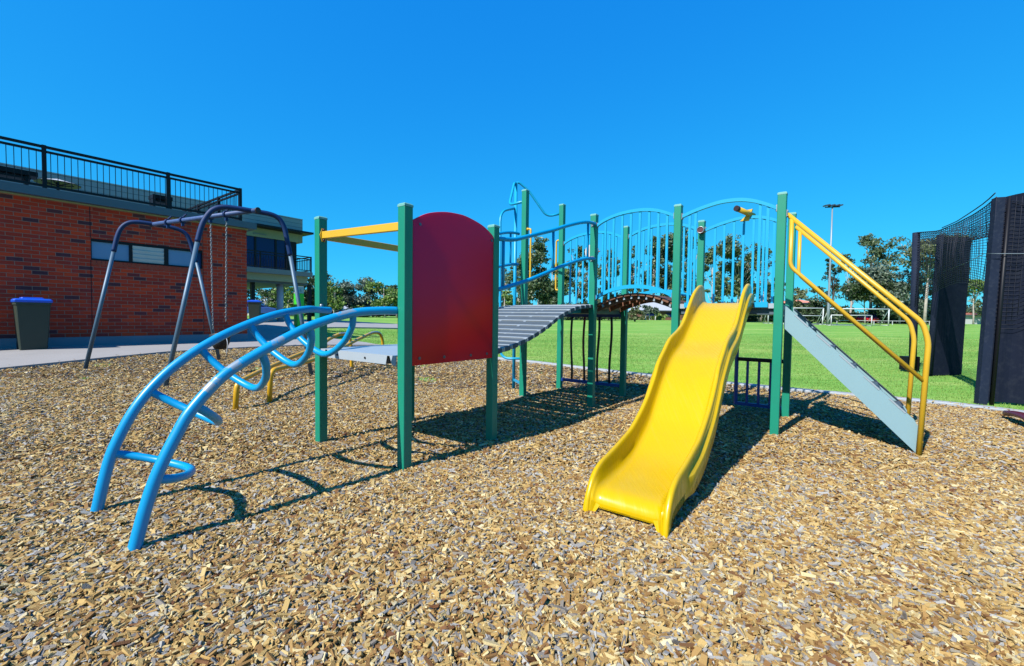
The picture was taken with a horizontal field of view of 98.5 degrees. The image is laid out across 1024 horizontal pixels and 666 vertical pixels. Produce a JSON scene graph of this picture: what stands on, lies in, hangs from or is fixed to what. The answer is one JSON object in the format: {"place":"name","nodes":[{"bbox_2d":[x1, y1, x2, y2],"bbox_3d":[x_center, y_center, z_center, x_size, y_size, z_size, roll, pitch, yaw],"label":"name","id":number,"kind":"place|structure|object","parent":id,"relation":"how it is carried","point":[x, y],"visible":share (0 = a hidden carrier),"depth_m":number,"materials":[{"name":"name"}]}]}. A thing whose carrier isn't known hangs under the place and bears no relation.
{"place":"outdoors","nodes":[
{"label":"outdoors","id":0,"kind":"place"},
{"bbox_2d":[0,166,37,184],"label":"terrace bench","id":1,"kind":"object","parent":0,"point":[24,176],"visible":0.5,"depth_m":9.61,"materials":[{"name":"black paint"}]},
{"bbox_2d":[33,178,80,189],"bbox_3d":[-11.675,-3.592,11.347,0.898,0.738,0.898,1,2,0],"label":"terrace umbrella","id":2,"kind":"object","parent":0,"point":[64,184],"visible":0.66,"depth_m":11.35,"materials":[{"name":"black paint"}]},
{"bbox_2d":[148,194,172,208],"bbox_3d":[-9.328,-3.411,11.714,0.400,0.408,0.420,2,3,37],"label":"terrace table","id":3,"kind":"object","parent":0,"point":[154,198],"visible":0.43,"depth_m":11.56,"materials":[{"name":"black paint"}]},
{"bbox_2d":[0,319,397,369],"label":"path","id":4,"kind":"structure","parent":0,"point":[270,330],"depth_m":9.43,"materials":[{"name":"concrete"}]},
{"bbox_2d":[10,297,52,349],"bbox_3d":[-9.942,-0.191,9.136,0.670,1.088,0.551,2,3,37],"label":"wheelie bin","id":5,"kind":"object","parent":4,"relation":"on","point":[31,318],"visible":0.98,"depth_m":8.96,"materials":[{"name":"grey plastic"}]},
{"bbox_2d":[247,300,261,318],"bbox_3d":[-12.239,-1.022,21.002,0.551,1.088,0.670,0,2,-23],"label":"wheelie bin","id":6,"kind":"object","parent":4,"relation":"on","point":[254,307],"visible":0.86,"depth_m":20.74,"materials":[{"name":"grey plastic"}]},
{"bbox_2d":[0,0,1023,312],"label":"sky","id":7,"kind":"structure","parent":0,"point":[907,116],"materials":[{"name":"blue"}]},
{"bbox_2d":[85,315,1023,628],"bbox_3d":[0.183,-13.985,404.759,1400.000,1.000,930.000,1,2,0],"label":"ground","id":8,"kind":"structure","parent":0,"point":[661,329],"depth_m":14.92,"materials":[{"name":"green plant"}]},
{"bbox_2d":[0,136,313,347],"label":"clubhouse building","id":9,"kind":"structure","parent":8,"relation":"on","point":[55,246],"depth_m":10.90,"materials":[{"name":"red brick"}]},
{"bbox_2d":[247,289,266,304],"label":"tree","id":10,"kind":"object","parent":8,"relation":"on","point":[248,293],"visible":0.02,"depth_m":58.57,"materials":[{"name":"green plant"}]},
{"bbox_2d":[247,302,276,313],"bbox_3d":[-26.116,-2.418,44.949,4.320,1.490,1.720,0,2,-15],"label":"parked car","id":11,"kind":"object","parent":8,"relation":"on","point":[265,309],"visible":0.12,"depth_m":44.43,"materials":[{"name":"blue paint"}]},
{"bbox_2d":[255,288,289,307],"bbox_3d":[-30.222,-4.115,55.405,5.290,4.365,3.650,2,2,21],"label":"tree","id":12,"kind":"object","parent":8,"relation":"on","point":[264,294],"visible":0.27,"depth_m":54.40,"materials":[{"name":"green plant"}]},
{"bbox_2d":[268,301,287,308],"bbox_3d":[-26.607,-2.587,49.981,2.146,1.997,2.238,-1,3,-38],"label":"shrub","id":13,"kind":"object","parent":8,"relation":"on","point":[271,304],"visible":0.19,"depth_m":49.44,"materials":[{"name":"green plant"}]},
{"bbox_2d":[271,286,306,307],"bbox_3d":[-26.295,-3.838,51.751,4.675,4.199,3.444,1,2,0],"label":"tree","id":14,"kind":"object","parent":8,"relation":"on","point":[289,294],"visible":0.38,"depth_m":51.31,"materials":[{"name":"green plant"}]},
{"bbox_2d":[294,286,303,326],"bbox_3d":[-7.961,-0.870,16.483,0.340,1.725,0.340,2,3,37],"label":"totem sign","id":15,"kind":"object","parent":8,"relation":"on","point":[296,316],"visible":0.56,"depth_m":16.39,"materials":[{"name":"green paint"}]},
{"bbox_2d":[301,283,314,305],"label":"tree","id":16,"kind":"object","parent":8,"relation":"on","point":[312,294],"visible":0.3,"depth_m":57.67,"materials":[{"name":"green plant"}]},
{"bbox_2d":[304,271,346,309],"bbox_3d":[-26.482,-5.481,61.790,6.246,6.713,6.974,1,2,0],"label":"tree","id":17,"kind":"object","parent":8,"relation":"on","point":[311,280],"visible":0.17,"depth_m":59.89,"materials":[{"name":"green plant"}]},
{"bbox_2d":[327,281,346,312],"bbox_3d":[-23.484,-4.438,58.187,3.378,5.022,3.323,1,2,0],"label":"tree","id":18,"kind":"object","parent":8,"relation":"on","point":[332,293],"visible":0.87,"depth_m":57.85,"materials":[{"name":"green plant"}]},
{"bbox_2d":[332,277,373,308],"bbox_3d":[-23.692,-5.369,65.676,7.281,6.302,5.648,1,2,0],"label":"tree","id":19,"kind":"object","parent":8,"relation":"on","point":[348,295],"visible":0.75,"depth_m":64.72,"materials":[{"name":"green plant"}]},
{"bbox_2d":[350,305,366,316],"bbox_3d":[-21.319,-2.828,59.713,3.916,2.204,4.261,2,3,35],"label":"shrub","id":20,"kind":"object","parent":8,"relation":"on","point":[357,306],"visible":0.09,"depth_m":60.25,"materials":[{"name":"green plant"}]},
{"bbox_2d":[362,289,377,316],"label":"tree","id":21,"kind":"object","parent":8,"relation":"on","point":[371,292],"visible":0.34,"depth_m":69.08,"materials":[{"name":"green plant"}]},
{"bbox_2d":[367,304,392,317],"bbox_3d":[-20.164,-3.107,63.966,5.985,2.485,4.746,1,2,0],"label":"shrub","id":22,"kind":"object","parent":8,"relation":"on","point":[377,315],"visible":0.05,"depth_m":63.65,"materials":[{"name":"green plant"}]},
{"bbox_2d":[363,280,397,317],"bbox_3d":[-17.648,-4.676,62.045,5.827,5.461,5.865,-1,3,-35],"label":"tree","id":23,"kind":"object","parent":8,"relation":"on","point":[389,296],"visible":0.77,"depth_m":61.80,"materials":[{"name":"green plant"}]},
{"bbox_2d":[373,284,397,316],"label":"tree","id":24,"kind":"object","parent":8,"relation":"on","point":[394,286],"visible":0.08,"depth_m":68.40,"materials":[{"name":"green plant"}]},
{"bbox_2d":[501,267,512,302],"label":"tree","id":25,"kind":"object","parent":8,"relation":"on","point":[506,283],"visible":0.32,"depth_m":83.35,"materials":[{"name":"green plant"}]},
{"bbox_2d":[501,290,517,305],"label":"tree","id":26,"kind":"object","parent":8,"relation":"on","point":[508,298],"visible":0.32,"depth_m":49.87,"materials":[{"name":"green plant"}]},
{"bbox_2d":[0,344,1023,665],"bbox_3d":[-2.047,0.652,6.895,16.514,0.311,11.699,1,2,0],"label":"wood chips","id":27,"kind":"object","parent":8,"relation":"on","point":[862,548],"visible":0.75,"depth_m":2.05,"materials":[{"name":"brown wood"}]},
{"bbox_2d":[83,204,312,386],"bbox_3d":[-4.957,-0.588,6.906,3.429,2.660,1.760,2,2,31],"label":"swing set","id":28,"kind":"object","parent":27,"relation":"on","point":[210,216],"visible":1,"depth_m":6.64,"materials":[{"name":"paint"}]},
{"bbox_2d":[209,221,229,354],"bbox_3d":[-4.444,-0.687,6.691,0.326,2.015,0.304,0,2,-15],"label":"baby swing","id":29,"kind":"object","parent":28,"relation":"hanging from","point":[224,344],"visible":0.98,"depth_m":6.63,"materials":[{"name":"metal"}]},
{"bbox_2d":[232,331,383,410],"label":"parallel bars","id":30,"kind":"object","parent":27,"relation":"on","point":[274,368],"visible":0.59,"depth_m":5.19,"materials":[{"name":"yellow paint"}]},
{"bbox_2d":[90,182,930,550],"bbox_3d":[0.538,-0.491,3.347,4.303,3.054,5.073,2,3,37],"label":"climbing frame","id":31,"kind":"object","parent":27,"relation":"on","point":[650,464],"visible":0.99,"depth_m":3.42,"materials":[{"name":"green paint"}]},
{"bbox_2d":[1002,410,1023,419],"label":"curved board","id":32,"kind":"object","parent":27,"relation":"on","point":[1018,414],"visible":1,"depth_m":4.50,"materials":[{"name":"purple plastic"}]},
{"bbox_2d":[505,266,536,304],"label":"tree","id":33,"kind":"object","parent":8,"relation":"on","point":[510,276],"visible":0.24,"depth_m":77.50,"materials":[{"name":"green plant"}]},
{"bbox_2d":[511,236,568,304],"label":"tree","id":34,"kind":"object","parent":8,"relation":"on","point":[546,292],"visible":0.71,"depth_m":66.54,"materials":[{"name":"green plant"}]},
{"bbox_2d":[548,262,572,302],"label":"tree","id":35,"kind":"object","parent":8,"relation":"on","point":[566,278],"visible":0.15,"depth_m":75.30,"materials":[{"name":"green plant"}]},
{"bbox_2d":[564,302,578,319],"bbox_3d":[8.126,-3.060,66.213,5.981,3.368,5.068,1,2,0],"label":"shrub","id":36,"kind":"object","parent":8,"relation":"on","point":[568,318],"visible":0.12,"depth_m":64.92,"materials":[{"name":"green plant"}]},
{"bbox_2d":[565,245,587,319],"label":"tree","id":37,"kind":"object","parent":8,"relation":"on","point":[573,273],"visible":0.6,"depth_m":73.64,"materials":[{"name":"green plant"}]},
{"bbox_2d":[579,261,598,303],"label":"tree","id":38,"kind":"object","parent":8,"relation":"on","point":[586,278],"visible":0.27,"depth_m":79.50,"materials":[{"name":"green plant"}]},
{"bbox_2d":[597,248,620,319],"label":"tree","id":39,"kind":"object","parent":8,"relation":"on","point":[605,297],"visible":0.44,"depth_m":71.29,"materials":[{"name":"green plant"}]},
{"bbox_2d":[247,296,981,322],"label":"wood","id":40,"kind":"object","parent":8,"relation":"on","point":[969,308],"visible":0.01,"depth_m":107.91,"materials":[{"name":"green plant"}]},
{"bbox_2d":[620,246,641,293],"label":"tree","id":41,"kind":"object","parent":8,"relation":"on","point":[633,276],"visible":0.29,"depth_m":99.27,"materials":[{"name":"green plant"}]},
{"bbox_2d":[628,305,644,321],"bbox_3d":[16.637,-2.664,59.667,2.191,2.677,1.931,0,2,-21],"label":"shrub","id":42,"kind":"object","parent":8,"relation":"on","point":[634,313],"visible":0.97,"depth_m":59.43,"materials":[{"name":"green plant"}]},
{"bbox_2d":[639,315,651,319],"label":"shrub","id":43,"kind":"object","parent":8,"relation":"on","point":[641,317],"visible":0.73,"depth_m":83.44,"materials":[{"name":"green plant"}]},
{"bbox_2d":[642,305,649,319],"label":"sapling","id":44,"kind":"object","parent":8,"relation":"on","point":[646,311],"visible":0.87,"depth_m":79.66,"materials":[{"name":"green plant"}]},
{"bbox_2d":[644,305,652,319],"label":"sapling","id":45,"kind":"object","parent":8,"relation":"on","point":[649,307],"visible":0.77,"depth_m":79.69,"materials":[{"name":"green plant"}]},
{"bbox_2d":[628,302,682,319],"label":"house","id":46,"kind":"structure","parent":8,"relation":"on","point":[664,310],"depth_m":87.95,"materials":[{"name":"brick"}]},
{"bbox_2d":[651,307,659,319],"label":"sapling","id":47,"kind":"object","parent":8,"relation":"on","point":[655,310],"visible":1,"depth_m":79.74,"materials":[{"name":"green plant"}]},
{"bbox_2d":[640,232,673,295],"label":"tree","id":48,"kind":"object","parent":8,"relation":"on","point":[662,249],"visible":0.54,"depth_m":98.86,"materials":[{"name":"green plant"}]},
{"bbox_2d":[651,313,669,319],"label":"shrub","id":49,"kind":"object","parent":8,"relation":"on","point":[659,316],"visible":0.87,"depth_m":81.35,"materials":[{"name":"green plant"}]},
{"bbox_2d":[314,328,1023,409],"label":"grass","id":50,"kind":"structure","parent":8,"relation":"on","point":[768,351],"depth_m":11.67,"materials":[{"name":"green plant"}]},
{"bbox_2d":[659,227,696,300],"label":"tree","id":51,"kind":"object","parent":8,"relation":"on","point":[669,284],"visible":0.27,"depth_m":99.05,"materials":[{"name":"green plant"}]},
{"bbox_2d":[684,242,706,288],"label":"tree","id":52,"kind":"object","parent":8,"relation":"on","point":[692,273],"visible":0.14,"depth_m":98.53,"materials":[{"name":"green plant"}]},
{"bbox_2d":[704,250,727,302],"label":"tree","id":53,"kind":"object","parent":8,"relation":"on","point":[708,260],"visible":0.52,"depth_m":71.48,"materials":[{"name":"green plant"}]},
{"bbox_2d":[705,234,771,302],"bbox_3d":[33.504,-7.981,65.778,9.733,13.206,8.146,1,2,0],"label":"tree","id":54,"kind":"object","parent":8,"relation":"on","point":[737,268],"visible":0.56,"depth_m":64.82,"materials":[{"name":"green plant"}]},
{"bbox_2d":[747,315,760,321],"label":"shrub","id":55,"kind":"object","parent":8,"relation":"on","point":[752,318],"visible":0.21,"depth_m":74.20,"materials":[{"name":"green plant"}]},
{"bbox_2d":[498,357,1023,411],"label":"kerb","id":56,"kind":"structure","parent":8,"relation":"on","point":[797,390],"depth_m":6.29,"materials":[{"name":"concrete"}]},
{"bbox_2d":[755,258,771,321],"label":"tree","id":57,"kind":"object","parent":8,"relation":"on","point":[769,294],"visible":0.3,"depth_m":77.24,"materials":[{"name":"green plant"}]},
{"bbox_2d":[757,315,783,321],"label":"shrub","id":58,"kind":"object","parent":8,"relation":"on","point":[766,319],"visible":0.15,"depth_m":78.36,"materials":[{"name":"green plant"}]},
{"bbox_2d":[760,277,785,319],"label":"tree","id":59,"kind":"object","parent":8,"relation":"on","point":[769,289],"visible":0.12,"depth_m":69.63,"materials":[{"name":"green plant"}]},
{"bbox_2d":[763,307,823,323],"bbox_3d":[37.030,-2.250,58.228,6.712,2.198,1.737,1,2,9],"label":"football goal","id":60,"kind":"object","parent":8,"relation":"on","point":[799,308],"visible":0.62,"depth_m":57.32,"materials":[{"name":"white metal"}]},
{"bbox_2d":[784,300,808,304],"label":"house","id":61,"kind":"structure","parent":8,"relation":"on","point":[804,302],"depth_m":111.00,"materials":[{"name":"brick"}]},
{"bbox_2d":[793,287,807,311],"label":"tree","id":62,"kind":"object","parent":8,"relation":"on","point":[800,294],"visible":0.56,"depth_m":80.97,"materials":[{"name":"green plant"}]},
{"bbox_2d":[803,315,822,324],"bbox_3d":[34.519,-1.557,53.206,5.098,1.181,1.095,1,2,6],"label":"football goal","id":63,"kind":"object","parent":8,"relation":"on","point":[816,315],"visible":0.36,"depth_m":52.53,"materials":[{"name":"white metal"}]},
{"bbox_2d":[798,286,840,323],"bbox_3d":[43.040,-3.982,62.017,4.885,5.804,4.371,1,2,0],"label":"tree","id":64,"kind":"object","parent":8,"relation":"on","point":[814,303],"visible":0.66,"depth_m":61.42,"materials":[{"name":"green plant"}]},
{"bbox_2d":[821,258,843,310],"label":"tree","id":65,"kind":"object","parent":8,"relation":"on","point":[834,285],"visible":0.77,"depth_m":77.49,"materials":[{"name":"green plant"}]},
{"bbox_2d":[823,204,842,324],"bbox_3d":[37.372,-7.954,51.730,2.080,14.113,0.500,1,2,0],"label":"floodlight pole","id":66,"kind":"object","parent":8,"relation":"on","point":[829,278],"visible":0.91,"depth_m":51.67,"materials":[{"name":"grey metal"}]},
{"bbox_2d":[833,310,858,322],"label":"shrub","id":67,"kind":"object","parent":8,"relation":"on","point":[843,317],"visible":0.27,"depth_m":76.27,"materials":[{"name":"green plant"}]},
{"bbox_2d":[826,315,871,325],"bbox_3d":[38.305,-1.421,50.207,4.321,1.274,1.096,1,2,7],"label":"football goal","id":68,"kind":"object","parent":8,"relation":"on","point":[851,315],"visible":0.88,"depth_m":49.90,"materials":[{"name":"white metal"}]},
{"bbox_2d":[837,253,867,322],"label":"tree","id":69,"kind":"object","parent":8,"relation":"on","point":[862,268],"visible":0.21,"depth_m":79.75,"materials":[{"name":"green plant"}]},
{"bbox_2d":[821,308,889,325],"bbox_3d":[42.877,-2.003,55.233,6.828,2.131,1.737,1,2,9],"label":"football goal","id":70,"kind":"object","parent":8,"relation":"on","point":[888,311],"visible":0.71,"depth_m":54.39,"materials":[{"name":"white metal"}]},
{"bbox_2d":[855,314,878,322],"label":"parked car","id":71,"kind":"object","parent":8,"relation":"on","point":[874,317],"visible":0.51,"depth_m":72.56,"materials":[{"name":"red paint"}]},
{"bbox_2d":[830,278,905,323],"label":"tree","id":72,"kind":"object","parent":8,"relation":"on","point":[857,290],"visible":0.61,"depth_m":70.67,"materials":[{"name":"green plant"}]},
{"bbox_2d":[856,233,903,322],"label":"tree","id":73,"kind":"object","parent":8,"relation":"on","point":[877,255],"visible":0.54,"depth_m":74.52,"materials":[{"name":"green plant"}]},
{"bbox_2d":[866,306,897,323],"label":"shrub","id":74,"kind":"object","parent":8,"relation":"on","point":[885,320],"visible":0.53,"depth_m":72.69,"materials":[{"name":"green plant"}]},
{"bbox_2d":[836,320,929,324],"bbox_3d":[50.492,-1.430,61.965,20.191,0.692,0.070,1,2,0],"label":"field rail","id":75,"kind":"object","parent":8,"relation":"on","point":[872,320],"visible":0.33,"depth_m":61.92,"materials":[{"name":"metal"}]},
{"bbox_2d":[868,290,910,319],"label":"tree","id":76,"kind":"object","parent":8,"relation":"on","point":[894,305],"visible":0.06,"depth_m":76.66,"materials":[{"name":"green plant"}]},
{"bbox_2d":[861,262,933,323],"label":"tree","id":77,"kind":"object","parent":8,"relation":"on","point":[883,274],"visible":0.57,"depth_m":68.63,"materials":[{"name":"green plant"}]},
{"bbox_2d":[887,316,909,323],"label":"shrub","id":78,"kind":"object","parent":8,"relation":"on","point":[903,321],"visible":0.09,"depth_m":78.59,"materials":[{"name":"green plant"}]},
{"bbox_2d":[898,279,932,320],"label":"tree","id":79,"kind":"object","parent":8,"relation":"on","point":[929,311],"visible":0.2,"depth_m":71.17,"materials":[{"name":"green plant"}]},
{"bbox_2d":[886,233,975,324],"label":"tree","id":80,"kind":"object","parent":8,"relation":"on","point":[901,261],"visible":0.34,"depth_m":65.69,"materials":[{"name":"green plant"}]},
{"bbox_2d":[899,193,1023,405],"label":"cricket net","id":81,"kind":"object","parent":8,"relation":"on","point":[1000,371],"visible":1,"depth_m":5.73,"materials":[{"name":"black fabric"}]},
{"bbox_2d":[967,268,976,296],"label":"tree","id":82,"kind":"object","parent":8,"relation":"on","point":[970,287],"visible":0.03,"depth_m":58.91,"materials":[{"name":"green plant"}]},
{"bbox_2d":[965,313,980,323],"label":"house","id":83,"kind":"structure","parent":8,"relation":"on","point":[969,317],"depth_m":91.92,"materials":[{"name":"white paint"}]},
{"bbox_2d":[968,291,982,314],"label":"tree","id":84,"kind":"object","parent":8,"relation":"on","point":[978,302],"visible":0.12,"depth_m":89.91,"materials":[{"name":"green plant"}]},
{"bbox_2d":[968,278,983,323],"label":"tree","id":85,"kind":"object","parent":8,"relation":"on","point":[971,290],"visible":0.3,"depth_m":79.53,"materials":[{"name":"green plant"}]}
]}

